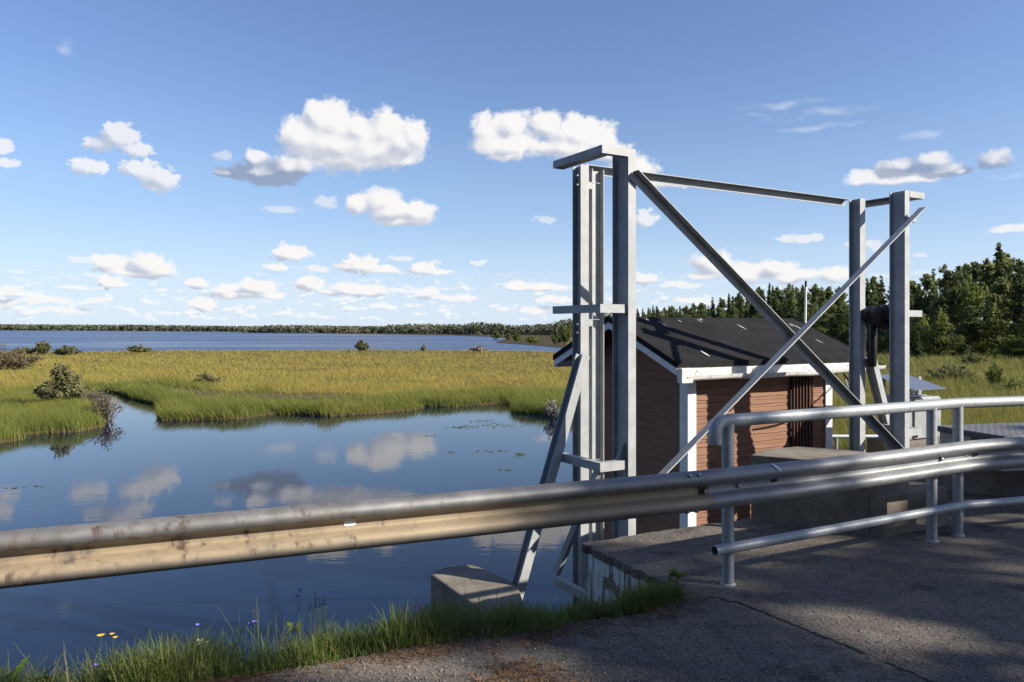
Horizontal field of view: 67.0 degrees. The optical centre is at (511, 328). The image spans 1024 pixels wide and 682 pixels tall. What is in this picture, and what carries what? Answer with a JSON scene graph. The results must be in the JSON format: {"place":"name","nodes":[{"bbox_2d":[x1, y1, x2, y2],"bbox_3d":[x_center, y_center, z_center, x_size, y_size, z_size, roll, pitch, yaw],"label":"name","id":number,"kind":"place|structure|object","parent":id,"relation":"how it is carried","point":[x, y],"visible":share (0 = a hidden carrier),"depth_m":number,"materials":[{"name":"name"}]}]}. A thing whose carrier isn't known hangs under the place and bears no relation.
{"place":"outdoors","nodes":[
{"label":"outdoors","id":0,"kind":"place"},
{"bbox_2d":[0,331,571,681],"bbox_3d":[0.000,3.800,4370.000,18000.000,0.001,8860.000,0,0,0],"label":"water","id":1,"kind":"structure","parent":0,"point":[136,459],"depth_m":18.31,"materials":[{"name":"blue liquid"}]},
{"bbox_2d":[7,420,524,488],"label":"floating leaves","id":2,"kind":"object","parent":1,"relation":"on","point":[421,436],"visible":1,"depth_m":24.13,"materials":[{"name":"green plant leaves"}]},
{"bbox_2d":[431,565,524,620],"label":"bridge pier","id":3,"kind":"structure","parent":1,"relation":"in","point":[474,580],"depth_m":7.87,"materials":[{"name":"concrete"}]},
{"bbox_2d":[0,574,696,681],"bbox_3d":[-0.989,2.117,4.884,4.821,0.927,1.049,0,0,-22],"label":"verge grass","id":4,"kind":"structure","parent":0,"point":[402,637],"depth_m":4.63,"materials":[{"name":"green plant"}]},
{"bbox_2d":[4,655,29,681],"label":"broadleaf plant","id":5,"kind":"object","parent":4,"relation":"on","point":[20,666],"visible":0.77,"depth_m":4.13,"materials":[{"name":"green plant"}]},
{"bbox_2d":[26,651,70,681],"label":"broadleaf plant","id":6,"kind":"object","parent":4,"relation":"on","point":[46,677],"visible":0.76,"depth_m":4.11,"materials":[{"name":"green plant"}]},
{"bbox_2d":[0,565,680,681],"bbox_3d":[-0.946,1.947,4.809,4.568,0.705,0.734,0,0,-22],"label":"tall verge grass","id":7,"kind":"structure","parent":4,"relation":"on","point":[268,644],"depth_m":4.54,"materials":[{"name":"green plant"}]},
{"bbox_2d":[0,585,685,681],"bbox_3d":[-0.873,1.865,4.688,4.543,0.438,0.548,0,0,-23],"label":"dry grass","id":8,"kind":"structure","parent":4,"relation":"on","point":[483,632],"depth_m":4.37,"materials":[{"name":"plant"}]},
{"bbox_2d":[668,568,687,588],"bbox_3d":[1.183,1.797,5.541,0.158,0.141,0.134,0,0,0],"label":"broadleaf plant","id":9,"kind":"object","parent":4,"relation":"on","point":[675,573],"visible":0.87,"depth_m":5.54,"materials":[{"name":"green plant"}]},
{"bbox_2d":[0,330,1022,442],"bbox_3d":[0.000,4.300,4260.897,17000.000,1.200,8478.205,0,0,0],"label":"marsh ground","id":10,"kind":"structure","parent":0,"point":[546,340],"depth_m":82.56,"materials":[{"name":"green plant"}]},
{"bbox_2d":[0,343,47,369],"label":"willow bush","id":11,"kind":"object","parent":10,"relation":"on","point":[18,361],"visible":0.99,"depth_m":68.22,"materials":[{"name":"green plant"}]},
{"bbox_2d":[11,346,37,353],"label":"willow bush","id":12,"kind":"object","parent":10,"relation":"on","point":[28,351],"visible":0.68,"depth_m":111.19,"materials":[{"name":"green plant"}]},
{"bbox_2d":[32,340,51,354],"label":"willow bush","id":13,"kind":"object","parent":10,"relation":"on","point":[43,347],"visible":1,"depth_m":111.18,"materials":[{"name":"green plant"}]},
{"bbox_2d":[32,362,91,403],"bbox_3d":[-21.040,2.672,36.234,2.407,2.273,2.114,0,0,-34],"label":"willow bush","id":14,"kind":"object","parent":10,"relation":"on","point":[65,383],"visible":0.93,"depth_m":35.90,"materials":[{"name":"green plant"}]},
{"bbox_2d":[51,345,81,354],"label":"willow bush","id":15,"kind":"object","parent":10,"relation":"on","point":[68,350],"visible":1,"depth_m":107.59,"materials":[{"name":"green plant"}]},
{"bbox_2d":[81,388,117,402],"bbox_3d":[-20.365,3.326,37.377,2.298,0.967,1.812,0,0,0],"label":"willow bush","id":16,"kind":"object","parent":10,"relation":"on","point":[95,395],"visible":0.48,"depth_m":37.32,"materials":[{"name":"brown plant"}]},
{"bbox_2d":[83,390,123,420],"bbox_3d":[-16.787,3.167,31.977,1.735,1.282,1.290,0,0,0],"label":"willow bush","id":17,"kind":"object","parent":10,"relation":"on","point":[106,405],"visible":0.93,"depth_m":31.90,"materials":[{"name":"green plant"}]},
{"bbox_2d":[126,344,153,352],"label":"willow bush","id":18,"kind":"object","parent":10,"relation":"on","point":[139,349],"visible":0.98,"depth_m":117.02,"materials":[{"name":"green plant"}]},
{"bbox_2d":[0,324,350,330],"bbox_3d":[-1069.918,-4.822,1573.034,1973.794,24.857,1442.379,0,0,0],"label":"wood","id":19,"kind":"object","parent":10,"relation":"on","point":[133,327],"visible":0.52,"depth_m":1553.36,"materials":[{"name":"green plant"}]},
{"bbox_2d":[191,371,226,382],"bbox_3d":[-20.170,3.300,51.364,2.255,1.014,1.514,0,0,0],"label":"willow bush","id":20,"kind":"object","parent":10,"relation":"on","point":[207,377],"visible":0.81,"depth_m":51.19,"materials":[{"name":"green plant"}]},
{"bbox_2d":[98,386,356,401],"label":"mud bank","id":21,"kind":"structure","parent":10,"relation":"on","point":[279,394],"depth_m":43.37,"materials":[{"name":"brown soil"}]},
{"bbox_2d":[0,372,565,434],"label":"shore sedge","id":22,"kind":"object","parent":10,"relation":"on","point":[21,408],"visible":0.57,"depth_m":36.85,"materials":[{"name":"green plant"}]},
{"bbox_2d":[242,323,460,333],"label":"wood","id":23,"kind":"object","parent":10,"relation":"on","point":[427,328],"visible":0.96,"depth_m":677.63,"materials":[{"name":"green plant"}]},
{"bbox_2d":[354,339,369,350],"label":"willow bush","id":24,"kind":"object","parent":10,"relation":"on","point":[361,345],"visible":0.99,"depth_m":126.23,"materials":[{"name":"green plant"}]},
{"bbox_2d":[0,380,848,442],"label":"shore sedge","id":25,"kind":"object","parent":10,"relation":"on","point":[3,432],"visible":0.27,"depth_m":34.49,"materials":[{"name":"green plant"}]},
{"bbox_2d":[469,343,486,351],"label":"willow bush","id":26,"kind":"object","parent":10,"relation":"on","point":[479,348],"visible":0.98,"depth_m":123.78,"materials":[{"name":"green plant"}]},
{"bbox_2d":[453,313,611,334],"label":"wood","id":27,"kind":"object","parent":10,"relation":"on","point":[481,328],"visible":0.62,"depth_m":484.22,"materials":[{"name":"green plant"}]},
{"bbox_2d":[524,335,540,343],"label":"willow bush","id":28,"kind":"object","parent":10,"relation":"on","point":[530,339],"visible":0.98,"depth_m":193.12,"materials":[{"name":"green plant"}]},
{"bbox_2d":[543,399,559,418],"bbox_3d":[1.739,3.373,32.596,0.886,0.860,0.651,0,0,0],"label":"willow bush","id":29,"kind":"object","parent":10,"relation":"on","point":[553,410],"visible":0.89,"depth_m":32.49,"materials":[{"name":"green plant"}]},
{"bbox_2d":[561,325,570,343],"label":"sapling","id":30,"kind":"object","parent":10,"relation":"on","point":[566,335],"visible":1,"depth_m":182.32,"materials":[{"name":"green plant"}]},
{"bbox_2d":[699,303,706,317],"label":"pine tree","id":31,"kind":"object","parent":10,"relation":"on","point":[702,309],"visible":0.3,"depth_m":260.19,"materials":[{"name":"green plant"}]},
{"bbox_2d":[712,306,725,317],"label":"pine tree","id":32,"kind":"object","parent":10,"relation":"on","point":[720,312],"visible":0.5,"depth_m":228.81,"materials":[{"name":"green plant"}]},
{"bbox_2d":[726,306,738,317],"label":"pine tree","id":33,"kind":"object","parent":10,"relation":"on","point":[733,312],"visible":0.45,"depth_m":210.51,"materials":[{"name":"green plant"}]},
{"bbox_2d":[738,295,744,317],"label":"spruce tree","id":34,"kind":"object","parent":10,"relation":"on","point":[741,310],"visible":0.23,"depth_m":211.38,"materials":[{"name":"green plant"}]},
{"bbox_2d":[770,287,783,314],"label":"pine tree","id":35,"kind":"object","parent":10,"relation":"on","point":[777,291],"visible":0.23,"depth_m":202.91,"materials":[{"name":"green plant"}]},
{"bbox_2d":[775,300,786,317],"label":"birch tree","id":36,"kind":"object","parent":10,"relation":"on","point":[779,306],"visible":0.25,"depth_m":174.13,"materials":[{"name":"green plant"}]},
{"bbox_2d":[778,283,796,314],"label":"pine tree","id":37,"kind":"object","parent":10,"relation":"on","point":[788,288],"visible":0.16,"depth_m":189.04,"materials":[{"name":"green plant"}]},
{"bbox_2d":[782,290,798,315],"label":"pine tree","id":38,"kind":"object","parent":10,"relation":"on","point":[786,299],"visible":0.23,"depth_m":176.74,"materials":[{"name":"green plant"}]},
{"bbox_2d":[786,292,796,317],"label":"spruce tree","id":39,"kind":"object","parent":10,"relation":"on","point":[791,313],"visible":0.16,"depth_m":171.99,"materials":[{"name":"green plant"}]},
{"bbox_2d":[792,287,818,321],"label":"pine tree","id":40,"kind":"object","parent":10,"relation":"on","point":[800,311],"visible":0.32,"depth_m":159.96,"materials":[{"name":"green plant"}]},
{"bbox_2d":[801,308,819,327],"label":"birch tree","id":41,"kind":"object","parent":10,"relation":"on","point":[809,314],"visible":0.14,"depth_m":148.50,"materials":[{"name":"green plant"}]},
{"bbox_2d":[802,283,826,317],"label":"pine tree","id":42,"kind":"object","parent":10,"relation":"on","point":[814,300],"visible":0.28,"depth_m":172.17,"materials":[{"name":"green plant"}]},
{"bbox_2d":[816,286,830,328],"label":"spruce tree","id":43,"kind":"object","parent":10,"relation":"on","point":[822,298],"visible":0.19,"depth_m":153.27,"materials":[{"name":"green plant"}]},
{"bbox_2d":[815,312,838,335],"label":"pine tree","id":44,"kind":"object","parent":10,"relation":"on","point":[824,323],"visible":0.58,"depth_m":137.80,"materials":[{"name":"green plant"}]},
{"bbox_2d":[824,287,833,310],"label":"pine tree","id":45,"kind":"object","parent":10,"relation":"on","point":[828,293],"visible":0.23,"depth_m":173.36,"materials":[{"name":"green plant"}]},
{"bbox_2d":[827,304,836,331],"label":"pine tree","id":46,"kind":"object","parent":10,"relation":"on","point":[832,307],"visible":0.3,"depth_m":153.31,"materials":[{"name":"green plant"}]},
{"bbox_2d":[831,297,842,337],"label":"spruce tree","id":47,"kind":"object","parent":10,"relation":"on","point":[838,312],"visible":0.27,"depth_m":146.11,"materials":[{"name":"green plant"}]},
{"bbox_2d":[828,286,846,319],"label":"pine tree","id":48,"kind":"object","parent":10,"relation":"on","point":[843,303],"visible":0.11,"depth_m":165.40,"materials":[{"name":"green plant"}]},
{"bbox_2d":[833,309,848,343],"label":"birch tree","id":49,"kind":"object","parent":10,"relation":"on","point":[846,317],"visible":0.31,"depth_m":136.76,"materials":[{"name":"green plant"}]},
{"bbox_2d":[835,324,848,344],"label":"birch tree","id":50,"kind":"object","parent":10,"relation":"on","point":[843,332],"visible":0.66,"depth_m":133.44,"materials":[{"name":"green plant"}]},
{"bbox_2d":[865,278,871,306],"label":"spruce tree","id":51,"kind":"object","parent":10,"relation":"on","point":[867,299],"visible":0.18,"depth_m":145.73,"materials":[{"name":"green plant"}]},
{"bbox_2d":[865,276,880,307],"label":"pine tree","id":52,"kind":"object","parent":10,"relation":"on","point":[873,279],"visible":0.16,"depth_m":170.69,"materials":[{"name":"green plant"}]},
{"bbox_2d":[866,284,883,347],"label":"spruce tree","id":53,"kind":"object","parent":10,"relation":"on","point":[872,295],"visible":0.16,"depth_m":133.11,"materials":[{"name":"green plant"}]},
{"bbox_2d":[877,275,886,348],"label":"spruce tree","id":54,"kind":"object","parent":10,"relation":"on","point":[881,299],"visible":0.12,"depth_m":142.99,"materials":[{"name":"green plant"}]},
{"bbox_2d":[877,333,888,351],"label":"birch tree","id":55,"kind":"object","parent":10,"relation":"on","point":[881,345],"visible":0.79,"depth_m":120.68,"materials":[{"name":"green plant"}]},
{"bbox_2d":[909,280,916,321],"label":"pine tree","id":56,"kind":"object","parent":10,"relation":"on","point":[911,286],"visible":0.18,"depth_m":141.23,"materials":[{"name":"green plant"}]},
{"bbox_2d":[909,331,925,359],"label":"spruce tree","id":57,"kind":"object","parent":10,"relation":"on","point":[917,352],"visible":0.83,"depth_m":91.84,"materials":[{"name":"green plant"}]},
{"bbox_2d":[909,283,932,337],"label":"spruce tree","id":58,"kind":"object","parent":10,"relation":"on","point":[918,296],"visible":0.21,"depth_m":130.37,"materials":[{"name":"green plant"}]},
{"bbox_2d":[909,312,937,348],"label":"birch tree","id":59,"kind":"object","parent":10,"relation":"on","point":[916,328],"visible":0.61,"depth_m":115.78,"materials":[{"name":"green plant"}]},
{"bbox_2d":[910,273,938,335],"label":"pine tree","id":60,"kind":"object","parent":10,"relation":"on","point":[927,283],"visible":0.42,"depth_m":137.00,"materials":[{"name":"green plant"}]},
{"bbox_2d":[921,338,944,353],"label":"birch tree","id":61,"kind":"object","parent":10,"relation":"on","point":[929,347],"visible":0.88,"depth_m":110.43,"materials":[{"name":"green plant"}]},
{"bbox_2d":[927,269,945,345],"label":"spruce tree","id":62,"kind":"object","parent":10,"relation":"on","point":[932,292],"visible":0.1,"depth_m":161.21,"materials":[{"name":"green plant"}]},
{"bbox_2d":[925,307,956,354],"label":"birch tree","id":63,"kind":"object","parent":10,"relation":"on","point":[942,336],"visible":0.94,"depth_m":109.42,"materials":[{"name":"green plant"}]},
{"bbox_2d":[926,264,957,330],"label":"pine tree","id":64,"kind":"object","parent":10,"relation":"on","point":[944,281],"visible":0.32,"depth_m":131.44,"materials":[{"name":"green plant"}]},
{"bbox_2d":[926,295,957,327],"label":"pine tree","id":65,"kind":"object","parent":10,"relation":"on","point":[938,304],"visible":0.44,"depth_m":121.17,"materials":[{"name":"green plant"}]},
{"bbox_2d":[925,361,976,380],"bbox_3d":[30.576,3.005,53.967,3.417,1.610,2.206,0,0,0],"label":"willow bush","id":66,"kind":"object","parent":10,"relation":"on","point":[945,370],"visible":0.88,"depth_m":53.60,"materials":[{"name":"green plant"}]},
{"bbox_2d":[935,265,967,338],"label":"pine tree","id":67,"kind":"object","parent":10,"relation":"on","point":[957,274],"visible":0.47,"depth_m":129.37,"materials":[{"name":"green plant"}]},
{"bbox_2d":[945,335,970,355],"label":"birch tree","id":68,"kind":"object","parent":10,"relation":"on","point":[961,347],"visible":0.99,"depth_m":105.08,"materials":[{"name":"green plant"}]},
{"bbox_2d":[949,273,989,352],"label":"birch tree","id":69,"kind":"object","parent":10,"relation":"on","point":[969,297],"visible":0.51,"depth_m":119.04,"materials":[{"name":"green plant"}]},
{"bbox_2d":[951,305,990,354],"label":"pine tree","id":70,"kind":"object","parent":10,"relation":"on","point":[969,326],"visible":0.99,"depth_m":101.60,"materials":[{"name":"green plant"}]},
{"bbox_2d":[963,261,985,315],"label":"pine tree","id":71,"kind":"object","parent":10,"relation":"on","point":[973,269],"visible":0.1,"depth_m":132.60,"materials":[{"name":"green plant"}]},
{"bbox_2d":[961,353,988,365],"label":"willow bush","id":72,"kind":"object","parent":10,"relation":"on","point":[971,358],"visible":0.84,"depth_m":76.25,"materials":[{"name":"green plant"}]},
{"bbox_2d":[968,331,993,355],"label":"birch tree","id":73,"kind":"object","parent":10,"relation":"on","point":[980,347],"visible":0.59,"depth_m":102.80,"materials":[{"name":"green plant"}]},
{"bbox_2d":[973,258,998,320],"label":"pine tree","id":74,"kind":"object","parent":10,"relation":"on","point":[986,277],"visible":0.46,"depth_m":123.04,"materials":[{"name":"green plant"}]},
{"bbox_2d":[978,303,1012,356],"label":"birch tree","id":75,"kind":"object","parent":10,"relation":"on","point":[997,327],"visible":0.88,"depth_m":99.88,"materials":[{"name":"green plant"}]},
{"bbox_2d":[984,359,1008,387],"bbox_3d":[29.394,2.831,47.021,1.278,1.951,1.209,0,0,37],"label":"sapling","id":76,"kind":"object","parent":10,"relation":"on","point":[994,375],"visible":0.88,"depth_m":46.84,"materials":[{"name":"green plant"}]},
{"bbox_2d":[982,242,1014,351],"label":"spruce tree","id":77,"kind":"object","parent":10,"relation":"on","point":[999,262],"visible":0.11,"depth_m":115.79,"materials":[{"name":"green plant"}]},
{"bbox_2d":[984,277,1018,333],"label":"pine tree","id":78,"kind":"object","parent":10,"relation":"on","point":[1002,302],"visible":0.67,"depth_m":109.93,"materials":[{"name":"green plant"}]},
{"bbox_2d":[993,252,1016,287],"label":"pine tree","id":79,"kind":"object","parent":10,"relation":"on","point":[1005,267],"visible":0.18,"depth_m":124.97,"materials":[{"name":"green plant"}]},
{"bbox_2d":[994,334,1023,357],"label":"birch tree","id":80,"kind":"object","parent":10,"relation":"on","point":[1008,350],"visible":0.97,"depth_m":94.97,"materials":[{"name":"green plant"}]},
{"bbox_2d":[995,376,1023,392],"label":"willow bush","id":81,"kind":"object","parent":10,"relation":"on","point":[1013,383],"visible":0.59,"depth_m":43.16,"materials":[{"name":"green plant"}]},
{"bbox_2d":[1004,258,1023,313],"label":"pine tree","id":82,"kind":"object","parent":10,"relation":"on","point":[1018,267],"visible":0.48,"depth_m":110.84,"materials":[{"name":"green plant"}]},
{"bbox_2d":[1007,275,1023,355],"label":"spruce tree","id":83,"kind":"object","parent":10,"relation":"on","point":[1020,291],"visible":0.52,"depth_m":107.28,"materials":[{"name":"green plant"}]},
{"bbox_2d":[1012,295,1023,339],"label":"birch tree","id":84,"kind":"object","parent":10,"relation":"on","point":[1019,329],"visible":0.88,"depth_m":99.43,"materials":[{"name":"green plant"}]},
{"bbox_2d":[0,0,1023,326],"label":"sky","id":85,"kind":"structure","parent":0,"point":[236,163],"materials":[{"name":"blue"}]},
{"bbox_2d":[207,491,1023,681],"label":"road","id":86,"kind":"structure","parent":0,"point":[988,548],"depth_m":5.08,"materials":[{"name":"grey asphalt"}]},
{"bbox_2d":[195,587,724,681],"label":"needle litter","id":87,"kind":"object","parent":86,"relation":"on","point":[505,672],"visible":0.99,"depth_m":4.50,"materials":[{"name":"brown plant"}]},
{"bbox_2d":[0,437,1023,588],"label":"guardrail","id":88,"kind":"object","parent":86,"relation":"on","point":[50,554],"visible":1,"depth_m":4.74,"materials":[{"name":"metal"}]},
{"bbox_2d":[228,524,1023,681],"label":"road grit","id":89,"kind":"object","parent":86,"relation":"on","point":[701,665],"visible":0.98,"depth_m":4.62,"materials":[{"name":"grey gravel"}]},
{"bbox_2d":[708,596,934,681],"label":"road seam","id":90,"kind":"object","parent":86,"relation":"on","point":[848,646],"visible":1,"depth_m":4.77,"materials":[{"name":"black asphalt"}]},
{"bbox_2d":[708,396,1023,585],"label":"pipe railing","id":91,"kind":"object","parent":86,"relation":"on","point":[721,430],"visible":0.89,"depth_m":6.42,"materials":[{"name":"silver metal"}]},
{"bbox_2d":[869,481,946,536],"bbox_3d":[3.699,1.738,7.390,1.028,0.423,0.416,0,0,-34],"label":"concrete step","id":92,"kind":"object","parent":86,"relation":"on","point":[912,496],"visible":0.49,"depth_m":7.20,"materials":[{"name":"grey concrete"}]},
{"bbox_2d":[917,470,1023,496],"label":"concrete wall","id":93,"kind":"structure","parent":86,"relation":"on","point":[1001,483],"depth_m":8.84,"materials":[{"name":"grey concrete"}]},
{"bbox_2d":[937,422,1023,470],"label":"metal box","id":94,"kind":"object","parent":93,"relation":"on","point":[986,431],"visible":0.29,"depth_m":8.84,"materials":[{"name":"grey paint"}]},
{"bbox_2d":[566,337,1023,451],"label":"meadow grass","id":95,"kind":"structure","parent":0,"point":[990,415],"depth_m":42.81,"materials":[{"name":"green plant"}]},
{"bbox_3d":[5.995,3.675,11.173,3.591,2.850,3.444,0,0,0],"label":"gantry footing","id":96,"kind":"object","parent":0,"visible":0},
{"bbox_2d":[511,144,925,605],"bbox_3d":[2.841,1.550,9.110,7.226,6.700,1.151,0,0,-31],"label":"gate gantry","id":97,"kind":"object","parent":96,"relation":"on","point":[582,408],"visible":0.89,"depth_m":8.49,"materials":[{"name":"grey metal"}]},
{"bbox_2d":[862,304,888,366],"bbox_3d":[4.981,0.086,10.400,0.328,0.869,0.517,0,0,-31],"label":"gate actuator","id":98,"kind":"object","parent":97,"relation":"attached to","point":[873,318],"visible":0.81,"depth_m":10.44,"materials":[{"name":"black metal"}]},
{"bbox_2d":[867,436,939,452],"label":"cabinet plinth","id":99,"kind":"structure","parent":96,"relation":"on","point":[875,444],"depth_m":11.32,"materials":[{"name":"concrete"}]},
{"bbox_2d":[878,374,946,439],"bbox_3d":[5.947,1.468,11.416,0.940,1.565,0.660,0,0,-27],"label":"shelter","id":100,"kind":"object","parent":99,"relation":"on","point":[918,384],"visible":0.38,"depth_m":11.32,"materials":[{"name":"grey paint"}]},
{"label":"ground","id":101,"kind":"structure","parent":0,"visible":0},
{"bbox_2d":[553,316,885,539],"bbox_3d":[3.435,2.701,12.088,4.272,5.787,3.700,0,0,-30],"label":"wooden hut","id":102,"kind":"object","parent":101,"relation":"on","point":[694,375],"visible":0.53,"depth_m":11.18,"materials":[{"name":"red-brown painted wood"},{"name":"black felt"},{"name":"white painted wood"}]},
{"bbox_2d":[790,376,812,446],"bbox_3d":[4.359,1.519,11.630,0.472,1.942,0.064,0,0,-31],"label":"door","id":103,"kind":"structure","parent":102,"relation":"in","point":[801,387],"depth_m":11.61,"materials":[{"name":"black wood"}]},
{"bbox_2d":[804,281,806,322],"bbox_3d":[5.257,1.020,13.900,0.080,3.761,0.042,0,0,0],"label":"antenna mast","id":104,"kind":"object","parent":102,"relation":"attached to","point":[805,304],"visible":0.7,"depth_m":13.88,"materials":[{"name":"silver metal"}]},
{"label":"bridge abutment","id":105,"kind":"object","parent":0,"visible":0},
{"bbox_2d":[586,553,652,606],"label":"retaining wall","id":106,"kind":"structure","parent":105,"relation":"on","point":[601,577],"depth_m":6.57,"materials":[{"name":"concrete"}]},
{"bbox_2d":[751,446,908,534],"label":"concrete block","id":107,"kind":"structure","parent":106,"relation":"on","point":[825,509],"depth_m":7.43,"materials":[{"name":"grey concrete"}]},
{"bbox_2d":[832,434,877,448],"bbox_3d":[6.280,2.725,13.400,1.885,1.850,0.068,0,0,-12],"label":"handrail","id":108,"kind":"object","parent":106,"relation":"attached to","point":[835,436],"visible":0.21,"depth_m":13.24,"materials":[{"name":"silver metal"}]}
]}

